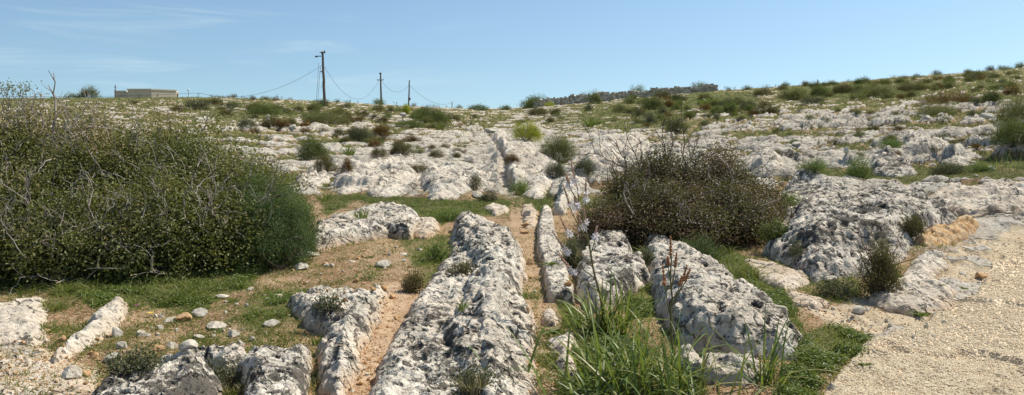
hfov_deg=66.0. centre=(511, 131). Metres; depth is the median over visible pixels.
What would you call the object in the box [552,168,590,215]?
limestone outcrop
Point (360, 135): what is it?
shrub
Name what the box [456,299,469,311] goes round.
asphodel tuft
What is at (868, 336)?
leaf rosette
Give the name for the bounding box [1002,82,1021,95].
heath shrub
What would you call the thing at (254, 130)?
heath shrub
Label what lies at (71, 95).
shrub
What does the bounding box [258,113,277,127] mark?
shrub
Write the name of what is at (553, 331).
leaf rosette
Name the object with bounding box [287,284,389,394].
limestone outcrop
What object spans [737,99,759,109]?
shrub
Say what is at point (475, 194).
stone
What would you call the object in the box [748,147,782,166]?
limestone outcrop
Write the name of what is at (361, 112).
shrub
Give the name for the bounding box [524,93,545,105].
shrub
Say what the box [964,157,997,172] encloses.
green herb
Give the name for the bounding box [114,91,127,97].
stone outbuilding
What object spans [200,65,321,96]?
overhead wire
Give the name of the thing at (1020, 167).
brown ground cover
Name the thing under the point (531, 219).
limestone outcrop
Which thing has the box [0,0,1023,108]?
sky
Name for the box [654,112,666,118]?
shrub
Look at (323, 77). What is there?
utility pole
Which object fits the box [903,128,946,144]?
limestone outcrop
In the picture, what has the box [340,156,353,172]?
heath shrub
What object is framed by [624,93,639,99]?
shrub
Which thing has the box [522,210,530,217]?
stone
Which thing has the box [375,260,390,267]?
stone
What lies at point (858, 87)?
shrub
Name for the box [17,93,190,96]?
overhead wire
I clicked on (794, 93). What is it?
shrub
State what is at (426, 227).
limestone outcrop
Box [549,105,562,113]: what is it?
shrub
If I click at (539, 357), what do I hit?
grass
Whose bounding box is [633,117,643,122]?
shrub
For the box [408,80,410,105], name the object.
utility pole
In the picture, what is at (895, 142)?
green herb
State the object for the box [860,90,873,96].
shrub
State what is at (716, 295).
limestone outcrop
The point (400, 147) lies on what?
shrub
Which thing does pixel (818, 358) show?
weeds
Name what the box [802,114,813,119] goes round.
shrub
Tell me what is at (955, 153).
limestone outcrop
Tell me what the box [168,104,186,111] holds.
shrub
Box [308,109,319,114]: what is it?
shrub
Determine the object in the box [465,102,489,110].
shrub
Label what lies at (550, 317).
limestone outcrop
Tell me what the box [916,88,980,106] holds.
heath shrub
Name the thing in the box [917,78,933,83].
shrub
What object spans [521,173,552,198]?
limestone outcrop
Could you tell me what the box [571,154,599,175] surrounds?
shrub
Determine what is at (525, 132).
spurge bush
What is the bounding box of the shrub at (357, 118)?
[351,113,364,121]
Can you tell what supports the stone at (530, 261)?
on the ground at (990, 227)
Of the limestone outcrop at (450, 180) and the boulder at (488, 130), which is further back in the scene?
the boulder at (488, 130)
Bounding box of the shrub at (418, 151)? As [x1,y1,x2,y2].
[413,148,426,153]
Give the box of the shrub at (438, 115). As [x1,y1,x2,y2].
[411,104,449,122]
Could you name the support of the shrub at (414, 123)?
on the ground at (990, 227)
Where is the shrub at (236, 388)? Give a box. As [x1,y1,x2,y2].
[221,380,244,394]
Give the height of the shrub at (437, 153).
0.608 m
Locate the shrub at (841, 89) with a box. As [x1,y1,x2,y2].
[829,81,853,93]
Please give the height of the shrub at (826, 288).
0.278 m
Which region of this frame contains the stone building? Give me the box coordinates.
[127,89,178,97]
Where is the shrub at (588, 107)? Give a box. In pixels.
[582,103,593,110]
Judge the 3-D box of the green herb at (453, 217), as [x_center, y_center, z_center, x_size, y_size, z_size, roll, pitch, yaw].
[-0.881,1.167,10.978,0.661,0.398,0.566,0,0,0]
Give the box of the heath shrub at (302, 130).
[298,127,312,132]
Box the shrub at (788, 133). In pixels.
[783,130,793,135]
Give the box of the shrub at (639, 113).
[632,108,643,116]
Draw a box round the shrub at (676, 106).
[668,103,682,109]
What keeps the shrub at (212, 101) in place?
on the ground at (990, 227)
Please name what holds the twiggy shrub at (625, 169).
on the ground at (990, 227)
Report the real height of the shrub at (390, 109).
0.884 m
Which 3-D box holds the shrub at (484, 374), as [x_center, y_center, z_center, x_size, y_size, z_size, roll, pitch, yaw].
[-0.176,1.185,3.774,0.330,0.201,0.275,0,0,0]
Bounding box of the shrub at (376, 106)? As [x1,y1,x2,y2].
[371,102,384,110]
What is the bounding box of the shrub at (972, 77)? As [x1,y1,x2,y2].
[963,72,978,80]
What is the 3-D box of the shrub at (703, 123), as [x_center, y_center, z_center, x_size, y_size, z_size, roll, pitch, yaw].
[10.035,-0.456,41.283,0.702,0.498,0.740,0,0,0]
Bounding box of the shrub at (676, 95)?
[670,92,689,100]
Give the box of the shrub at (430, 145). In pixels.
[427,144,436,149]
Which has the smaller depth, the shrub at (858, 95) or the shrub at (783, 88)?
the shrub at (858, 95)
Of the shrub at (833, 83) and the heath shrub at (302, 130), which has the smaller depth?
the heath shrub at (302, 130)
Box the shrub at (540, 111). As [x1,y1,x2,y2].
[526,107,548,115]
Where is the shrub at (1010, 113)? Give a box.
[985,88,1023,127]
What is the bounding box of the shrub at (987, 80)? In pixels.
[985,77,994,82]
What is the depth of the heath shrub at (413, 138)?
35.27 m
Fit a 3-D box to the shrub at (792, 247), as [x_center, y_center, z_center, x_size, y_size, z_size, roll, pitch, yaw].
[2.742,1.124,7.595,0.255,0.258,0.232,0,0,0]
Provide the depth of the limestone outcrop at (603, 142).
25.41 m
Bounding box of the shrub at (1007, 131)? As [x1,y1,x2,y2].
[984,113,1023,149]
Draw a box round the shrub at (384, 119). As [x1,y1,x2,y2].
[375,115,390,122]
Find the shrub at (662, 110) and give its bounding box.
[654,104,667,114]
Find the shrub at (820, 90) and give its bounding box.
[809,84,832,96]
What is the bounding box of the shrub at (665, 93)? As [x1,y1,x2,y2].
[653,88,670,98]
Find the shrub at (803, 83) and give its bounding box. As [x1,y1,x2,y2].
[799,80,811,86]
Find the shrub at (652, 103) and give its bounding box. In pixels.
[640,96,665,109]
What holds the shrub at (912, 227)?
on the limestone outcrop at (962, 228)
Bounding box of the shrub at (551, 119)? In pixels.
[545,116,556,122]
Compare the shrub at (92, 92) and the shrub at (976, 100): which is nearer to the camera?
the shrub at (976, 100)
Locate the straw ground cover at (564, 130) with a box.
[0,68,1023,216]
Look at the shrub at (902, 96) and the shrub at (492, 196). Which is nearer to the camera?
the shrub at (492, 196)
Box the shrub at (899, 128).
[891,124,904,130]
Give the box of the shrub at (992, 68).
[985,65,997,70]
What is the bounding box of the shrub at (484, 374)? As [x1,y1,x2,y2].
[438,356,509,394]
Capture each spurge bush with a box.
[401,103,412,113]
[510,119,545,142]
[545,100,555,106]
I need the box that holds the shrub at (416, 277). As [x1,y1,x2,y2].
[398,262,430,294]
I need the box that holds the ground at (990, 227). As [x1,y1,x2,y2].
[0,67,1023,394]
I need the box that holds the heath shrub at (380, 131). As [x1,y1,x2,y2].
[370,123,393,138]
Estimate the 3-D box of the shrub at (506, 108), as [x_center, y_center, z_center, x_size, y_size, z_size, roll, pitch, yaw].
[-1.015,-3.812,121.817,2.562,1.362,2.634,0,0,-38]
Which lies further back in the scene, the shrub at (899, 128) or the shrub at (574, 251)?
the shrub at (899, 128)
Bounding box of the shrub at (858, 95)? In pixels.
[847,92,868,99]
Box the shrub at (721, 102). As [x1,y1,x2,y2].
[717,100,728,105]
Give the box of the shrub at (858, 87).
[851,82,865,90]
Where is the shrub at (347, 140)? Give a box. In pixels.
[337,135,351,142]
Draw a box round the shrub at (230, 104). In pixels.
[224,100,239,107]
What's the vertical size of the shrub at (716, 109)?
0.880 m
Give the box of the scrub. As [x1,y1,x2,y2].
[0,67,1023,217]
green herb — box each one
[352,258,399,281]
[414,235,457,262]
[424,203,471,222]
[503,174,532,195]
[778,183,802,207]
[792,153,833,174]
[841,151,877,179]
[874,132,903,149]
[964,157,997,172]
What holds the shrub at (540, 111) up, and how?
on the ground at (990, 227)
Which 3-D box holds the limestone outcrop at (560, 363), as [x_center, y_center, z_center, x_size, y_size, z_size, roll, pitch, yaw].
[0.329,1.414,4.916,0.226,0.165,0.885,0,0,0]
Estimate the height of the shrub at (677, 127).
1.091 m
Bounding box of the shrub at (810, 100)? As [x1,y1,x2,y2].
[799,95,826,104]
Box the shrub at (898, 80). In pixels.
[892,76,907,82]
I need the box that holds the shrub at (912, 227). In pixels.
[896,211,927,238]
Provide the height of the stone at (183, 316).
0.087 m
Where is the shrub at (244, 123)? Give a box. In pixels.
[237,117,257,129]
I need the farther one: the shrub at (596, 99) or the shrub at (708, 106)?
the shrub at (596, 99)
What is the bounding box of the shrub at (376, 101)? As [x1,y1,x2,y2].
[370,97,386,104]
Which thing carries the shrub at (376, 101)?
on the ground at (990, 227)
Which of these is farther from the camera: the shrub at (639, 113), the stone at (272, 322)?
the shrub at (639, 113)
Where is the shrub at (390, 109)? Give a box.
[385,106,396,111]
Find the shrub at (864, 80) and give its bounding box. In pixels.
[852,75,873,84]
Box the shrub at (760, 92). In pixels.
[751,84,776,96]
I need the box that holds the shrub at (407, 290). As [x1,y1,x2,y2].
[401,275,418,292]
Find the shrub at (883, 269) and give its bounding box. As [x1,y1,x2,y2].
[847,223,917,300]
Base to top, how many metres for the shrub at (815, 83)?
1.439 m
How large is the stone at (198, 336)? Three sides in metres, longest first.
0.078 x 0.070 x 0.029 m
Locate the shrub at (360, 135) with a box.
[347,120,377,141]
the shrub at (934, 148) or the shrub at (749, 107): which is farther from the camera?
the shrub at (749, 107)
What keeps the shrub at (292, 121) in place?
on the ground at (990, 227)
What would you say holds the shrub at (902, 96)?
on the ground at (990, 227)
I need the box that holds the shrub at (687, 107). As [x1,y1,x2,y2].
[682,104,692,110]
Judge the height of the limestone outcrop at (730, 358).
0.219 m
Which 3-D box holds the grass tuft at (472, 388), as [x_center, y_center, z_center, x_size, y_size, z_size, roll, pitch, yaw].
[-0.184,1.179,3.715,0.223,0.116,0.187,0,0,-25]
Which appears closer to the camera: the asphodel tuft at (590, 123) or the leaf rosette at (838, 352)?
the leaf rosette at (838, 352)
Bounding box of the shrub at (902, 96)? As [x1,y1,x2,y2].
[896,94,908,98]
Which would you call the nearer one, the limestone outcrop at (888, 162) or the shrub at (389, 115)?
the limestone outcrop at (888, 162)
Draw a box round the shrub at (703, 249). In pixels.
[673,229,730,262]
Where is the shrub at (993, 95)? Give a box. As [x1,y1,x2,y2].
[980,88,1004,104]
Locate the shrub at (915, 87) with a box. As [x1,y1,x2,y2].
[897,79,931,90]
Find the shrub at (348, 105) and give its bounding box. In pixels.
[342,102,351,108]
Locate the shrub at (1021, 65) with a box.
[1012,60,1023,67]
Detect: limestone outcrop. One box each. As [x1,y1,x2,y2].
[0,296,49,345]
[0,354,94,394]
[49,296,128,365]
[91,354,222,394]
[159,343,311,394]
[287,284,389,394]
[296,162,339,188]
[311,201,419,251]
[330,152,420,197]
[368,211,538,394]
[413,217,440,239]
[419,161,494,199]
[483,203,508,216]
[492,131,518,151]
[505,138,537,155]
[506,152,553,183]
[520,204,537,227]
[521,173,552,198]
[537,205,574,305]
[540,308,560,326]
[547,332,576,381]
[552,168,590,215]
[575,131,651,172]
[575,228,649,312]
[642,229,802,360]
[675,344,766,385]
[745,259,809,290]
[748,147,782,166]
[763,168,958,282]
[786,291,831,309]
[868,256,956,316]
[870,146,916,177]
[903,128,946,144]
[910,250,947,265]
[914,215,978,246]
[929,179,1023,218]
[930,142,977,165]
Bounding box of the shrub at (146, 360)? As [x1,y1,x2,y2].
[90,338,171,377]
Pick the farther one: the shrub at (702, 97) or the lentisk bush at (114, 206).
the shrub at (702, 97)
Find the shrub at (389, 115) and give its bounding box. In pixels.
[382,112,391,117]
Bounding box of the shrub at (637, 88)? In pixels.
[629,83,644,93]
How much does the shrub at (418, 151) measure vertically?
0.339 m
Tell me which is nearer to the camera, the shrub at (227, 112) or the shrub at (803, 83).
the shrub at (227, 112)
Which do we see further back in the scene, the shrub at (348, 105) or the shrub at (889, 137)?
the shrub at (348, 105)
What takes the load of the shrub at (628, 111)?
on the ground at (990, 227)
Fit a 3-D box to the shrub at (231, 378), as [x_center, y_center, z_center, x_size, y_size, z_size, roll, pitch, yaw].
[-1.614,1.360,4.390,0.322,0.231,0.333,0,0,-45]
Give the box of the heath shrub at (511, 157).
[502,152,520,165]
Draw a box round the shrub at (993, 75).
[986,71,999,77]
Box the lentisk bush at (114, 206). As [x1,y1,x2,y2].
[0,72,329,293]
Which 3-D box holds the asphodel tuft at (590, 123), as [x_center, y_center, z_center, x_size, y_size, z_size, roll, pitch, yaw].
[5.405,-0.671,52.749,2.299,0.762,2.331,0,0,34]
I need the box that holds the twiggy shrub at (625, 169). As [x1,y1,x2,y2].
[571,103,702,197]
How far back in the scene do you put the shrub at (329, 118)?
51.43 m
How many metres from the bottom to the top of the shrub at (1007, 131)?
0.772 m
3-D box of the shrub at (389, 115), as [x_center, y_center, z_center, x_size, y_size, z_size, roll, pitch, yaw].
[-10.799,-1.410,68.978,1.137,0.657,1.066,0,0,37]
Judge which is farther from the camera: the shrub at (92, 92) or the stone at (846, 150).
the shrub at (92, 92)
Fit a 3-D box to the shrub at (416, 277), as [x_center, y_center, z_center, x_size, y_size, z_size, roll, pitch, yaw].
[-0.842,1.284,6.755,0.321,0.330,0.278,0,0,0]
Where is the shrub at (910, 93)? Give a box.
[905,89,919,97]
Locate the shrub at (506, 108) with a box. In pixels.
[499,104,512,109]
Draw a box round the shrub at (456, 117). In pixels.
[449,113,461,121]
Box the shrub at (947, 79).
[941,75,957,82]
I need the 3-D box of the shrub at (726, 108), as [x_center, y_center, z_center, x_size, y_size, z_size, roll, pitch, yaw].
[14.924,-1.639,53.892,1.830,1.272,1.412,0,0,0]
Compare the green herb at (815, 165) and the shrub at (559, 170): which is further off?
the shrub at (559, 170)
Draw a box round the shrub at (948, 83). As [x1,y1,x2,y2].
[941,79,957,88]
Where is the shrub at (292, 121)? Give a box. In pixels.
[286,117,296,125]
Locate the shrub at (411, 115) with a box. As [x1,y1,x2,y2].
[408,112,415,118]
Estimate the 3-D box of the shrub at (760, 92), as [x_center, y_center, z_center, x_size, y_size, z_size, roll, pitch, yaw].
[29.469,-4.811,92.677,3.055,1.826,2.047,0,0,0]
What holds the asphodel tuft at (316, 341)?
on the ground at (990, 227)
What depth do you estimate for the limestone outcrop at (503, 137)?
37.74 m
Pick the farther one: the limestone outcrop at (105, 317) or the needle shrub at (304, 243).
the needle shrub at (304, 243)
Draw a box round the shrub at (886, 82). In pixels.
[878,79,891,84]
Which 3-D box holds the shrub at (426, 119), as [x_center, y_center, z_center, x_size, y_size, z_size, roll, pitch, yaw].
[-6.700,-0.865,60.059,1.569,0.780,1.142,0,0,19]
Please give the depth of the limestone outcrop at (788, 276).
7.04 m
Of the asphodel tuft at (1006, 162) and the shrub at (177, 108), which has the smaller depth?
the asphodel tuft at (1006, 162)
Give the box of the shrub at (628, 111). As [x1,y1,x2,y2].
[622,108,633,113]
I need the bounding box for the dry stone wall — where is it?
[533,83,717,107]
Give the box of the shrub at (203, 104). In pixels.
[180,97,212,109]
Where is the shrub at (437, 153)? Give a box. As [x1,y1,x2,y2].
[428,147,446,157]
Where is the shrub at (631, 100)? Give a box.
[621,96,635,103]
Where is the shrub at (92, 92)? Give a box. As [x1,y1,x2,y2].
[77,85,102,97]
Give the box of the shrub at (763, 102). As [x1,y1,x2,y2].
[756,100,770,106]
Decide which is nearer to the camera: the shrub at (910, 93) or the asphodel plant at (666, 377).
the asphodel plant at (666, 377)
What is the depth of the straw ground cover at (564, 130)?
52.87 m
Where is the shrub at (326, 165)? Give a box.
[311,152,340,172]
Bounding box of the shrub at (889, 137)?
[882,132,899,140]
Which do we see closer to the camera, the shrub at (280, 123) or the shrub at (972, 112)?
the shrub at (972, 112)
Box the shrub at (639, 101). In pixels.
[633,96,649,104]
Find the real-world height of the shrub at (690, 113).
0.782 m
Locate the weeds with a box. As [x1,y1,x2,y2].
[0,177,971,394]
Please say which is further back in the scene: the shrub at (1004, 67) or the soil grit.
the shrub at (1004, 67)
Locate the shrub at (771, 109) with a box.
[754,99,779,115]
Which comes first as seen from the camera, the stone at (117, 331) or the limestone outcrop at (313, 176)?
the stone at (117, 331)
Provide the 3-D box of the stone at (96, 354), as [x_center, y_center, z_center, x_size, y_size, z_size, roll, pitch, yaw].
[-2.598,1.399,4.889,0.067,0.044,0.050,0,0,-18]
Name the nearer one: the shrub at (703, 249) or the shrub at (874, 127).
the shrub at (703, 249)
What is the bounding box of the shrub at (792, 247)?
[782,235,809,260]
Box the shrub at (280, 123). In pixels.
[272,118,290,128]
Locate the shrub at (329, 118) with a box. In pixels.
[302,110,352,124]
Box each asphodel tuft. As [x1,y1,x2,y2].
[310,333,322,345]
[311,189,337,201]
[338,143,355,154]
[350,207,369,218]
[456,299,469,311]
[577,117,606,126]
[695,96,726,103]
[726,109,741,115]
[987,148,1023,169]
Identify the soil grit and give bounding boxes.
[0,219,1023,394]
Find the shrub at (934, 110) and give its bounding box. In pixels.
[912,99,962,117]
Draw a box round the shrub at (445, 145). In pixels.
[440,143,449,148]
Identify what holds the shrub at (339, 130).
on the ground at (990, 227)
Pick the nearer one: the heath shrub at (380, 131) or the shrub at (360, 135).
the shrub at (360, 135)
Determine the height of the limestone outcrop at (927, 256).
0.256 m
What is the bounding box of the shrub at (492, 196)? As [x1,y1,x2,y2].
[477,187,499,200]
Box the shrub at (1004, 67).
[997,64,1013,69]
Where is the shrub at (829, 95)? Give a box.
[822,90,834,96]
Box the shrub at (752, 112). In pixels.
[745,107,759,115]
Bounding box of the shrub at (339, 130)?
[333,128,345,133]
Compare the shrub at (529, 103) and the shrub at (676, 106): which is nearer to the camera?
the shrub at (676, 106)
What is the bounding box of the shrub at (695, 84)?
[690,81,706,86]
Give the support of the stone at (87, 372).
on the rock at (79, 386)
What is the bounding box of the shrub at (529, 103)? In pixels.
[517,97,537,108]
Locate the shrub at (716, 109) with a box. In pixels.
[709,103,723,114]
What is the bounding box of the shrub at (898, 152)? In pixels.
[894,149,903,156]
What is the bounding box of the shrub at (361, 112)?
[355,109,369,115]
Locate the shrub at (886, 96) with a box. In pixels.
[881,91,892,98]
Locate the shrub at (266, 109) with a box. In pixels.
[241,102,284,114]
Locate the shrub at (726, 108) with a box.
[721,99,741,112]
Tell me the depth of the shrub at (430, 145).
29.17 m
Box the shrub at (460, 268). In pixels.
[443,254,478,276]
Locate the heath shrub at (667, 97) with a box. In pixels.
[660,94,671,99]
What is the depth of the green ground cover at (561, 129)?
55.73 m
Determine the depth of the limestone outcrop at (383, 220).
9.44 m
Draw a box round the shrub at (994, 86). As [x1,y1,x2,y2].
[985,82,1000,89]
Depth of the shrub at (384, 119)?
58.26 m
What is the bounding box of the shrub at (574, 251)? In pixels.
[550,230,587,272]
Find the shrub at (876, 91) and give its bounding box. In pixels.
[853,83,897,96]
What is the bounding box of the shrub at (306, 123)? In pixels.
[299,118,312,125]
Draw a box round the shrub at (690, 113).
[682,109,697,119]
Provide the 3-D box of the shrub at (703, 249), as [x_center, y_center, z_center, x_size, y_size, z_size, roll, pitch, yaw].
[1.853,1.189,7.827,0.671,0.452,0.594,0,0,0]
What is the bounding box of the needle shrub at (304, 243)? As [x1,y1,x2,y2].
[205,159,333,274]
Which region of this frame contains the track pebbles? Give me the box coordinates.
[0,198,1023,394]
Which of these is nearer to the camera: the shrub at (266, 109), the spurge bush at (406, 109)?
the shrub at (266, 109)
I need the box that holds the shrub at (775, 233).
[748,217,789,248]
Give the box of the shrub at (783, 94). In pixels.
[776,90,788,98]
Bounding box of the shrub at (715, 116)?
[710,113,721,120]
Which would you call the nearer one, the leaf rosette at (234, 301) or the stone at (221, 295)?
the leaf rosette at (234, 301)
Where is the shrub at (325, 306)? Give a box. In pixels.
[307,287,351,319]
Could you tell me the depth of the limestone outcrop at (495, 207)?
12.02 m
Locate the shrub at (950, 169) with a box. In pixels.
[928,160,970,174]
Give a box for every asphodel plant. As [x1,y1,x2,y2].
[465,236,781,394]
[549,160,674,339]
[695,302,864,388]
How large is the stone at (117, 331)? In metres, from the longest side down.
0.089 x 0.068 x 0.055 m
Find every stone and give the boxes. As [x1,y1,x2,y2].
[56,335,66,341]
[62,365,81,378]
[82,370,90,376]
[88,352,98,358]
[103,352,121,362]
[111,326,122,336]
[116,341,127,348]
[136,330,147,335]
[152,344,165,351]
[163,316,174,322]
[166,342,177,348]
[174,312,191,321]
[179,339,197,350]
[191,308,207,317]
[194,334,204,338]
[207,321,226,328]
[216,294,228,297]
[228,329,239,336]
[263,319,279,326]
[295,263,308,269]
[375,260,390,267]
[472,191,482,197]
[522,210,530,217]
[526,258,533,264]
[564,280,571,286]
[792,141,800,145]
[824,275,836,281]
[829,383,838,389]
[844,147,848,153]
[852,305,865,313]
[975,272,987,278]
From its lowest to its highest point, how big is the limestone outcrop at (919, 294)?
0.294 m
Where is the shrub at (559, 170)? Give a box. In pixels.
[543,158,571,178]
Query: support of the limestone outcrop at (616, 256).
on the ground at (990, 227)
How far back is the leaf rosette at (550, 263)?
7.28 m
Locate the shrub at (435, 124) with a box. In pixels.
[426,120,450,128]
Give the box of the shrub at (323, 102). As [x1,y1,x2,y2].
[316,97,330,106]
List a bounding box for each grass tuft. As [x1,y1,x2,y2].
[452,370,489,394]
[610,375,678,394]
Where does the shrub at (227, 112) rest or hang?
on the ground at (990, 227)
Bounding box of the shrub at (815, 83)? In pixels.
[807,79,820,87]
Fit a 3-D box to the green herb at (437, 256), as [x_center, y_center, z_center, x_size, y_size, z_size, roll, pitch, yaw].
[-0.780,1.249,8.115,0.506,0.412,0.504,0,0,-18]
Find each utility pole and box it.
[315,51,325,105]
[379,73,383,100]
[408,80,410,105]
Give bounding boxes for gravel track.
[828,245,1023,394]
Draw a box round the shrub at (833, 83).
[826,79,836,85]
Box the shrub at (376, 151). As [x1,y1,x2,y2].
[369,146,391,158]
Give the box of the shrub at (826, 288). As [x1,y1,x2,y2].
[803,269,864,300]
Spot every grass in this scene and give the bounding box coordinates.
[0,176,1023,394]
[3,234,781,313]
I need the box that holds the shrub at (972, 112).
[964,110,976,115]
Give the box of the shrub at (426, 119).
[417,116,433,122]
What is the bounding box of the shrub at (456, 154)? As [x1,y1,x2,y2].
[450,152,461,157]
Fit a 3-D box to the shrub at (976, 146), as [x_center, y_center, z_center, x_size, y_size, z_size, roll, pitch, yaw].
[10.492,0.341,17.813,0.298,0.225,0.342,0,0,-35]
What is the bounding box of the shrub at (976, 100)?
[966,96,983,103]
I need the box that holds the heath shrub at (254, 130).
[248,124,261,133]
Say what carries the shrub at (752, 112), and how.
on the ground at (990, 227)
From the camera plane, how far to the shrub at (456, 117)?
69.61 m
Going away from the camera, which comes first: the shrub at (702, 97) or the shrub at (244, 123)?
the shrub at (244, 123)
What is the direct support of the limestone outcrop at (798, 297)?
on the ground at (990, 227)
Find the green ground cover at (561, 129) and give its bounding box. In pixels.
[0,68,1023,216]
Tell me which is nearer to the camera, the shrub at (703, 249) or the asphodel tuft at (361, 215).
the shrub at (703, 249)
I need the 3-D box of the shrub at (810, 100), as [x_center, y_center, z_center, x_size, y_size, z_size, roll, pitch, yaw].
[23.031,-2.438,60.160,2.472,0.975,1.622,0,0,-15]
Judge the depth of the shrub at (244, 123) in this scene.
38.40 m
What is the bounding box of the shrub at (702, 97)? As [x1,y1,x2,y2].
[696,93,714,102]
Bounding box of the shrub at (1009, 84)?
[1003,78,1020,86]
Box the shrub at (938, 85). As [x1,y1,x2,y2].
[930,81,944,88]
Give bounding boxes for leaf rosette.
[228,298,242,302]
[538,261,559,265]
[538,326,563,334]
[824,349,854,360]
[855,359,874,365]
[856,332,873,339]
[909,310,935,316]
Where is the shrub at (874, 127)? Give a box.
[865,124,878,129]
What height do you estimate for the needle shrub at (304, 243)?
1.310 m
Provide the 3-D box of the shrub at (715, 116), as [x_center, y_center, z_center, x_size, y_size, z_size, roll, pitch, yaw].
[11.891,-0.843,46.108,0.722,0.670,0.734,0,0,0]
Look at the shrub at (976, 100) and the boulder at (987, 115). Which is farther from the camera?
the shrub at (976, 100)
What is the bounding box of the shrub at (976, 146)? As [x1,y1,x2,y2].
[968,141,982,149]
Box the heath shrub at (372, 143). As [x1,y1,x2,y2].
[365,138,383,147]
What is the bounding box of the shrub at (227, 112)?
[217,108,234,115]
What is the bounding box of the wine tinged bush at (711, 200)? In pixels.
[571,123,799,248]
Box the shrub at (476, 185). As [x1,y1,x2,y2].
[468,172,482,190]
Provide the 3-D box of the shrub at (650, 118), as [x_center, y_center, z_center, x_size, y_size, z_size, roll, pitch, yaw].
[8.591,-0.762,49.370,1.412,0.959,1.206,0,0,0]
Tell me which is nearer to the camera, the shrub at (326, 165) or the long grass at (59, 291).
the long grass at (59, 291)
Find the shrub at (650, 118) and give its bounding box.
[640,111,659,124]
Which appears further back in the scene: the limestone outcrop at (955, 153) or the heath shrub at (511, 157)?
the heath shrub at (511, 157)
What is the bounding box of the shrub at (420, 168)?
[404,163,428,172]
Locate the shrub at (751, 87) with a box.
[741,85,752,89]
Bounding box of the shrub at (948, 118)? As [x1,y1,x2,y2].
[942,116,951,121]
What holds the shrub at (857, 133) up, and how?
on the ground at (990, 227)
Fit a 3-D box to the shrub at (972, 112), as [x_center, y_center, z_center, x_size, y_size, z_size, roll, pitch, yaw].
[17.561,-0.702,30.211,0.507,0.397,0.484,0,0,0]
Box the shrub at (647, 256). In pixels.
[634,245,655,266]
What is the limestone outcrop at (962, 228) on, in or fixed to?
on the ground at (990, 227)
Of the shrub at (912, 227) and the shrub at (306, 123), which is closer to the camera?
the shrub at (912, 227)
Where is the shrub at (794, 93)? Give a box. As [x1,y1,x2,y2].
[783,87,809,100]
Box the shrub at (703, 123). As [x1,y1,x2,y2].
[696,118,710,125]
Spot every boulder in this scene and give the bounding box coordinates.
[289,124,295,129]
[484,128,496,132]
[979,113,994,118]
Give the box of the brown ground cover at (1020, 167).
[0,67,1023,215]
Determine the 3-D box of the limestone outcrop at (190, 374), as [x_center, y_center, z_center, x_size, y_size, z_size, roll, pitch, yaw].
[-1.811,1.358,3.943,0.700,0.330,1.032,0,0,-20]
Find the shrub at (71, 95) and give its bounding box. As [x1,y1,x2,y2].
[63,93,77,97]
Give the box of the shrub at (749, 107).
[743,103,754,111]
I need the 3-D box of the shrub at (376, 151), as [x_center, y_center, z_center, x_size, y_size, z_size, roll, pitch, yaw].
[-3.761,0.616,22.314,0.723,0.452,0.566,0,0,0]
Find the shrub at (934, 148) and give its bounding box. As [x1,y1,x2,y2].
[928,144,939,152]
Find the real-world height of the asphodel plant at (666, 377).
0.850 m
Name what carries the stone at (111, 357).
on the ground at (990, 227)
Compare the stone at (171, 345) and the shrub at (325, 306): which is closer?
the stone at (171, 345)
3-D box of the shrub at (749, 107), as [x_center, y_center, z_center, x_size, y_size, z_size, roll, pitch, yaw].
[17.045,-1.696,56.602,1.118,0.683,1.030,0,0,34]
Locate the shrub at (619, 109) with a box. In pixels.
[611,104,628,112]
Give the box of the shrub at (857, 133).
[851,130,865,136]
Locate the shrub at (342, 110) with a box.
[328,105,347,114]
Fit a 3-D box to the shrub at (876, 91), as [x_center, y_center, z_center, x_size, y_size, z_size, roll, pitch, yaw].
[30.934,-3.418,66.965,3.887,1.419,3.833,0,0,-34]
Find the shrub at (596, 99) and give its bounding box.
[585,88,602,103]
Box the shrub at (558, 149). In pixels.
[537,130,581,161]
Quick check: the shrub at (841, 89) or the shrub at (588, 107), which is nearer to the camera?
the shrub at (841, 89)
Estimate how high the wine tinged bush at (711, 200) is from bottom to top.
1.551 m
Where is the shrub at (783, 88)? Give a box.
[775,85,788,89]
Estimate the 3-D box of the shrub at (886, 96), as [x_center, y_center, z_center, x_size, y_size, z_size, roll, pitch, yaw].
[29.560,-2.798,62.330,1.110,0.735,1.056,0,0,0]
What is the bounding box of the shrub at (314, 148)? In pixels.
[292,131,331,160]
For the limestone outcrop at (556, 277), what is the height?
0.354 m
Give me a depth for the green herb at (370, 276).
7.21 m
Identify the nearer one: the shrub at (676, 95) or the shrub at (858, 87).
the shrub at (858, 87)
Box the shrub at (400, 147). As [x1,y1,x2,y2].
[389,139,416,156]
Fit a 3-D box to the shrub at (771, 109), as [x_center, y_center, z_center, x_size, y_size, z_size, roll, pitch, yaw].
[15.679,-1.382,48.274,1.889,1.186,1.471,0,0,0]
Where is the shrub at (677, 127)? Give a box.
[662,113,690,132]
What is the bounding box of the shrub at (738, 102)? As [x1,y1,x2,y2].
[731,99,748,104]
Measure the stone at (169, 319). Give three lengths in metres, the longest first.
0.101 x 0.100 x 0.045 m
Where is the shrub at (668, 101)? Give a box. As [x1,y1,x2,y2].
[663,98,676,107]
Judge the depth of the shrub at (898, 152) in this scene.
16.24 m
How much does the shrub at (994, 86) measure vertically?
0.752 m
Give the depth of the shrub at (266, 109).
65.78 m
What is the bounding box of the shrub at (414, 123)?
[388,117,426,127]
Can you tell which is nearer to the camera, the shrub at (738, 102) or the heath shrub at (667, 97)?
the shrub at (738, 102)
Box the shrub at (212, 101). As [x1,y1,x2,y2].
[202,96,221,104]
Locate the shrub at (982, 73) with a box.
[974,67,992,74]
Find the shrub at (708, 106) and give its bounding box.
[698,101,711,110]
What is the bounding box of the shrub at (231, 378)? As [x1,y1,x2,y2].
[206,350,245,388]
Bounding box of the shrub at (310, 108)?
[305,103,318,111]
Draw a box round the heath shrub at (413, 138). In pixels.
[402,133,422,141]
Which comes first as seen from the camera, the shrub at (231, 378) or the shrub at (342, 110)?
the shrub at (231, 378)
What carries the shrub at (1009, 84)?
on the ground at (990, 227)

